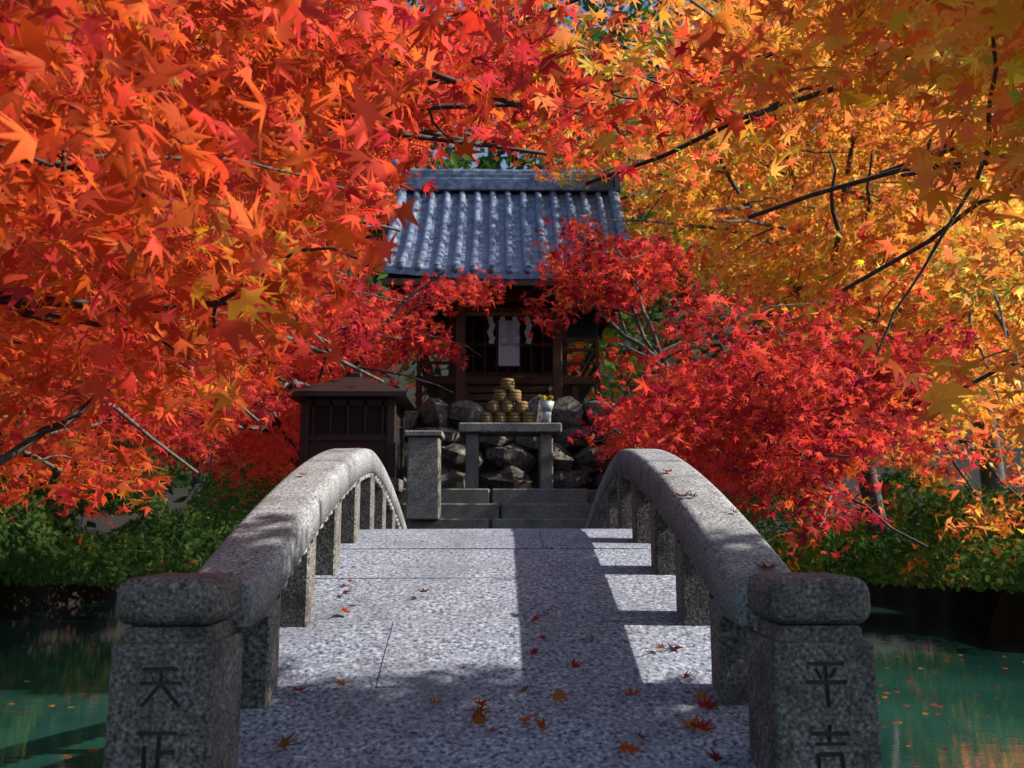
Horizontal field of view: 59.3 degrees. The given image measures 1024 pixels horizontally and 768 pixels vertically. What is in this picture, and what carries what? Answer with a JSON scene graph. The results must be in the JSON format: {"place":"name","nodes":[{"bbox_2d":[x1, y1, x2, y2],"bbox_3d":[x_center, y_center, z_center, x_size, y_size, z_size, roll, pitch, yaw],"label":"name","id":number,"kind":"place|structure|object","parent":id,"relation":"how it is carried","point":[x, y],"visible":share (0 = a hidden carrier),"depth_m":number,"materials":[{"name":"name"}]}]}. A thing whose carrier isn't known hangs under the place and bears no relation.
{"place":"outdoors","nodes":[
{"label":"outdoors","id":0,"kind":"place"},
{"bbox_2d":[415,286,600,409],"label":"shrine building","id":1,"kind":"structure","parent":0,"point":[500,342],"depth_m":15.06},
{"bbox_2d":[379,159,631,342],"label":"shrine roof","id":2,"kind":"structure","parent":1,"relation":"on","point":[489,221],"depth_m":15.94,"materials":[{"name":"tile"}]},
{"bbox_2d":[0,600,1023,767],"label":"pond water","id":3,"kind":"structure","parent":0,"point":[39,731],"depth_m":10.85,"materials":[{"name":"teal liquid"}]},
{"bbox_2d":[3,628,1023,757],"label":"floating leaves","id":4,"kind":"object","parent":3,"relation":"on","point":[878,701],"visible":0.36,"depth_m":9.80,"materials":[{"name":"orange plant"}]},
{"bbox_2d":[0,264,1023,643],"bbox_3d":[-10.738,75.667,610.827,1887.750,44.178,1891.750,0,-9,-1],"label":"terrain","id":5,"kind":"structure","parent":0,"point":[1000,612],"depth_m":22.27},
{"bbox_2d":[0,414,252,587],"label":"shrub","id":6,"kind":"object","parent":5,"relation":"on","point":[29,534],"visible":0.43,"depth_m":19.15,"materials":[{"name":"green plant"}]},
{"bbox_2d":[0,237,516,511],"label":"maple foliage","id":7,"kind":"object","parent":5,"relation":"on","point":[371,361],"depth_m":12.15,"materials":[{"name":"red plant"}]},
{"bbox_2d":[0,0,540,550],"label":"maple","id":8,"kind":"object","parent":5,"relation":"on","point":[32,418],"depth_m":19.15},
{"bbox_2d":[0,5,535,524],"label":"maple leaves","id":9,"kind":"object","parent":8,"relation":"attached to","point":[194,431],"visible":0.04,"depth_m":18.87,"materials":[{"name":"red plant"}]},
{"bbox_2d":[286,372,416,491],"bbox_3d":[-2.055,0.630,11.749,1.480,1.570,1.480,0,-9,-1],"label":"shelter","id":10,"kind":"object","parent":5,"relation":"on","point":[355,409],"visible":0.76,"depth_m":11.21,"materials":[{"name":"black wood"}]},
{"bbox_2d":[0,0,759,516],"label":"maple","id":11,"kind":"object","parent":5,"relation":"on","point":[28,36],"depth_m":3.81,"materials":[{"name":"plant"}]},
{"bbox_2d":[0,0,799,519],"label":"maple leaves","id":12,"kind":"object","parent":11,"relation":"attached to","point":[182,80],"visible":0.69,"depth_m":3.78,"materials":[{"name":"red plant"}]},
{"bbox_2d":[234,528,755,767],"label":"bridge deck","id":13,"kind":"structure","parent":5,"relation":"on","point":[395,649],"depth_m":3.96,"materials":[{"name":"grey stone"}]},
{"bbox_2d":[103,573,242,767],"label":"bridge post","id":14,"kind":"object","parent":13,"relation":"on","point":[174,698],"visible":0.98,"depth_m":3.00,"materials":[{"name":"stone"}]},
{"bbox_2d":[197,448,406,626],"bbox_3d":[-1.167,0.940,6.605,0.300,0.924,6.579,0,-9,-1],"label":"bridge rail","id":15,"kind":"object","parent":13,"relation":"on","point":[270,537],"visible":0.73,"depth_m":4.20,"materials":[{"name":"stone"}]},
{"bbox_2d":[234,472,754,708],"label":"railing posts","id":16,"kind":"object","parent":13,"relation":"on","point":[362,505],"visible":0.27,"depth_m":4.39,"materials":[{"name":"grey stone"}]},
{"bbox_2d":[237,446,778,767],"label":"fallen leaves","id":17,"kind":"object","parent":13,"relation":"on","point":[557,695],"visible":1,"depth_m":3.58,"materials":[{"name":"red plant"}]},
{"bbox_2d":[585,449,791,625],"bbox_3d":[0.933,0.945,6.641,0.300,0.924,6.579,0,-9,-1],"label":"bridge rail","id":18,"kind":"object","parent":13,"relation":"on","point":[724,546],"visible":0.69,"depth_m":4.23,"materials":[{"name":"stone"}]},
{"bbox_2d":[746,572,881,767],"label":"bridge post","id":19,"kind":"object","parent":13,"relation":"on","point":[812,693],"visible":0.98,"depth_m":3.03,"materials":[{"name":"stone"}]},
{"bbox_2d":[395,489,596,528],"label":"stone steps","id":20,"kind":"structure","parent":5,"relation":"on","point":[513,508],"depth_m":11.34,"materials":[{"name":"grey stone"}]},
{"bbox_2d":[404,430,444,519],"bbox_3d":[-1.073,1.120,10.981,0.460,1.065,0.460,0,-9,-1],"label":"stone pedestal","id":21,"kind":"object","parent":20,"relation":"on","point":[423,495],"visible":1,"depth_m":10.80,"materials":[{"name":"grey stone"}]},
{"bbox_2d":[458,423,561,488],"bbox_3d":[-0.030,0.990,12.032,1.360,0.885,0.620,0,-9,-1],"label":"offering table","id":22,"kind":"object","parent":20,"relation":"on","point":[544,433],"visible":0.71,"depth_m":11.79,"materials":[{"name":"stone"}]},
{"bbox_2d":[480,413,493,422],"bbox_3d":[-0.337,0.470,12.077,0.185,0.156,0.187,0,-9,-1],"label":"sake barrel","id":23,"kind":"object","parent":22,"relation":"on","point":[486,417],"visible":0.78,"depth_m":12.00,"materials":[{"name":"wood"}]},
{"bbox_2d":[494,413,507,422],"bbox_3d":[-0.152,0.471,12.081,0.185,0.156,0.187,0,-9,-1],"label":"sake barrel","id":24,"kind":"object","parent":22,"relation":"on","point":[500,418],"visible":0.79,"depth_m":12.01,"materials":[{"name":"wood"}]},
{"bbox_2d":[487,401,500,413],"bbox_3d":[-0.245,0.318,12.103,0.185,0.156,0.187,0,-9,-1],"label":"sake barrel","id":25,"kind":"object","parent":24,"relation":"on","point":[493,407],"visible":0.98,"depth_m":12.03,"materials":[{"name":"wood"}]},
{"bbox_2d":[494,390,507,402],"bbox_3d":[-0.152,0.165,12.128,0.185,0.156,0.187,0,-9,-1],"label":"sake barrel","id":26,"kind":"object","parent":25,"relation":"on","point":[500,396],"visible":0.95,"depth_m":12.05,"materials":[{"name":"wood"}]},
{"bbox_2d":[501,378,513,390],"bbox_3d":[-0.060,0.012,12.154,0.185,0.156,0.187,0,-9,-1],"label":"sake barrel","id":27,"kind":"object","parent":26,"relation":"on","point":[507,384],"visible":0.99,"depth_m":12.08,"materials":[{"name":"wood"}]},
{"bbox_2d":[501,401,513,413],"bbox_3d":[-0.060,0.318,12.106,0.185,0.156,0.187,0,-9,-1],"label":"sake barrel","id":28,"kind":"object","parent":24,"relation":"on","point":[507,407],"visible":0.97,"depth_m":12.03,"materials":[{"name":"wood"}]},
{"bbox_2d":[508,413,520,422],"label":"sake barrel","id":29,"kind":"object","parent":22,"relation":"on","point":[514,417],"visible":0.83,"depth_m":12.01,"materials":[{"name":"wood"}]},
{"bbox_2d":[514,401,527,413],"bbox_3d":[0.125,0.319,12.109,0.185,0.156,0.187,0,-9,-1],"label":"sake barrel","id":30,"kind":"object","parent":29,"relation":"on","point":[520,407],"visible":0.97,"depth_m":12.03,"materials":[{"name":"wood"}]},
{"bbox_2d":[508,390,520,402],"bbox_3d":[0.033,0.165,12.131,0.185,0.156,0.187,0,-9,-1],"label":"sake barrel","id":31,"kind":"object","parent":30,"relation":"on","point":[514,396],"visible":0.98,"depth_m":12.06,"materials":[{"name":"wood"}]},
{"bbox_2d":[521,413,534,422],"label":"sake barrel","id":32,"kind":"object","parent":22,"relation":"on","point":[527,417],"visible":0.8,"depth_m":12.01,"materials":[{"name":"wood"}]},
{"bbox_2d":[540,395,553,422],"bbox_3d":[0.471,0.351,12.090,0.193,0.397,0.193,-2,-9,14],"label":"flower vase","id":33,"kind":"object","parent":22,"relation":"on","point":[546,403],"visible":0.98,"depth_m":12.04,"materials":[{"name":"white ceramic"}]},
{"bbox_2d":[175,450,837,536],"bbox_3d":[-0.015,1.536,12.534,9.423,1.786,4.241,0,-9,-1],"label":"island shrub","id":34,"kind":"object","parent":5,"relation":"on","point":[220,504],"visible":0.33,"depth_m":11.87,"materials":[{"name":"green plant"}]},
{"bbox_2d":[404,394,632,489],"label":"stone wall","id":35,"kind":"structure","parent":5,"relation":"on","point":[508,462],"depth_m":13.05,"materials":[{"name":"grey stone"}]},
{"bbox_2d":[80,0,1023,508],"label":"forest","id":36,"kind":"object","parent":5,"relation":"on","point":[606,364],"depth_m":28.82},
{"bbox_2d":[15,0,1023,527],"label":"forest leaves","id":37,"kind":"object","parent":36,"relation":"attached to","point":[457,162],"visible":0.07,"depth_m":28.86,"materials":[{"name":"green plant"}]},
{"bbox_2d":[520,215,983,555],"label":"maple","id":38,"kind":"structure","parent":5,"relation":"on","point":[766,446],"depth_m":10.66,"materials":[{"name":"red plant"}]},
{"bbox_2d":[519,214,985,557],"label":"maple leaves","id":39,"kind":"object","parent":38,"relation":"attached to","point":[717,405],"visible":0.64,"depth_m":10.58,"materials":[{"name":"red plant"}]},
{"bbox_2d":[521,0,1023,555],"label":"maple","id":40,"kind":"object","parent":5,"relation":"on","point":[873,310],"depth_m":15.95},
{"bbox_2d":[518,3,1023,550],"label":"maple leaves","id":41,"kind":"object","parent":40,"relation":"attached to","point":[978,507],"visible":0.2,"depth_m":15.95,"materials":[{"name":"yellow plant"}]},
{"bbox_2d":[522,0,1023,402],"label":"maple","id":42,"kind":"object","parent":5,"relation":"on","point":[724,18],"depth_m":4.15,"materials":[{"name":"orange plant"}]},
{"bbox_2d":[502,0,1023,446],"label":"maple leaves","id":43,"kind":"object","parent":42,"relation":"attached to","point":[912,30],"visible":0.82,"depth_m":3.90,"materials":[{"name":"orange plant"}]},
{"bbox_2d":[530,0,1023,492],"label":"maple","id":44,"kind":"object","parent":5,"relation":"on","point":[790,220],"depth_m":14.78,"materials":[{"name":"plant"}]},
{"bbox_2d":[532,0,1023,437],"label":"maple leaves","id":45,"kind":"object","parent":44,"relation":"attached to","point":[960,245],"visible":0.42,"depth_m":14.65,"materials":[{"name":"orange plant"}]},
{"bbox_2d":[760,457,1023,593],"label":"shrub","id":46,"kind":"object","parent":5,"relation":"on","point":[998,564],"visible":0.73,"depth_m":17.86,"materials":[{"name":"green plant"}]},
{"bbox_2d":[329,0,993,251],"label":"sky","id":47,"kind":"structure","parent":0,"point":[503,165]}
]}

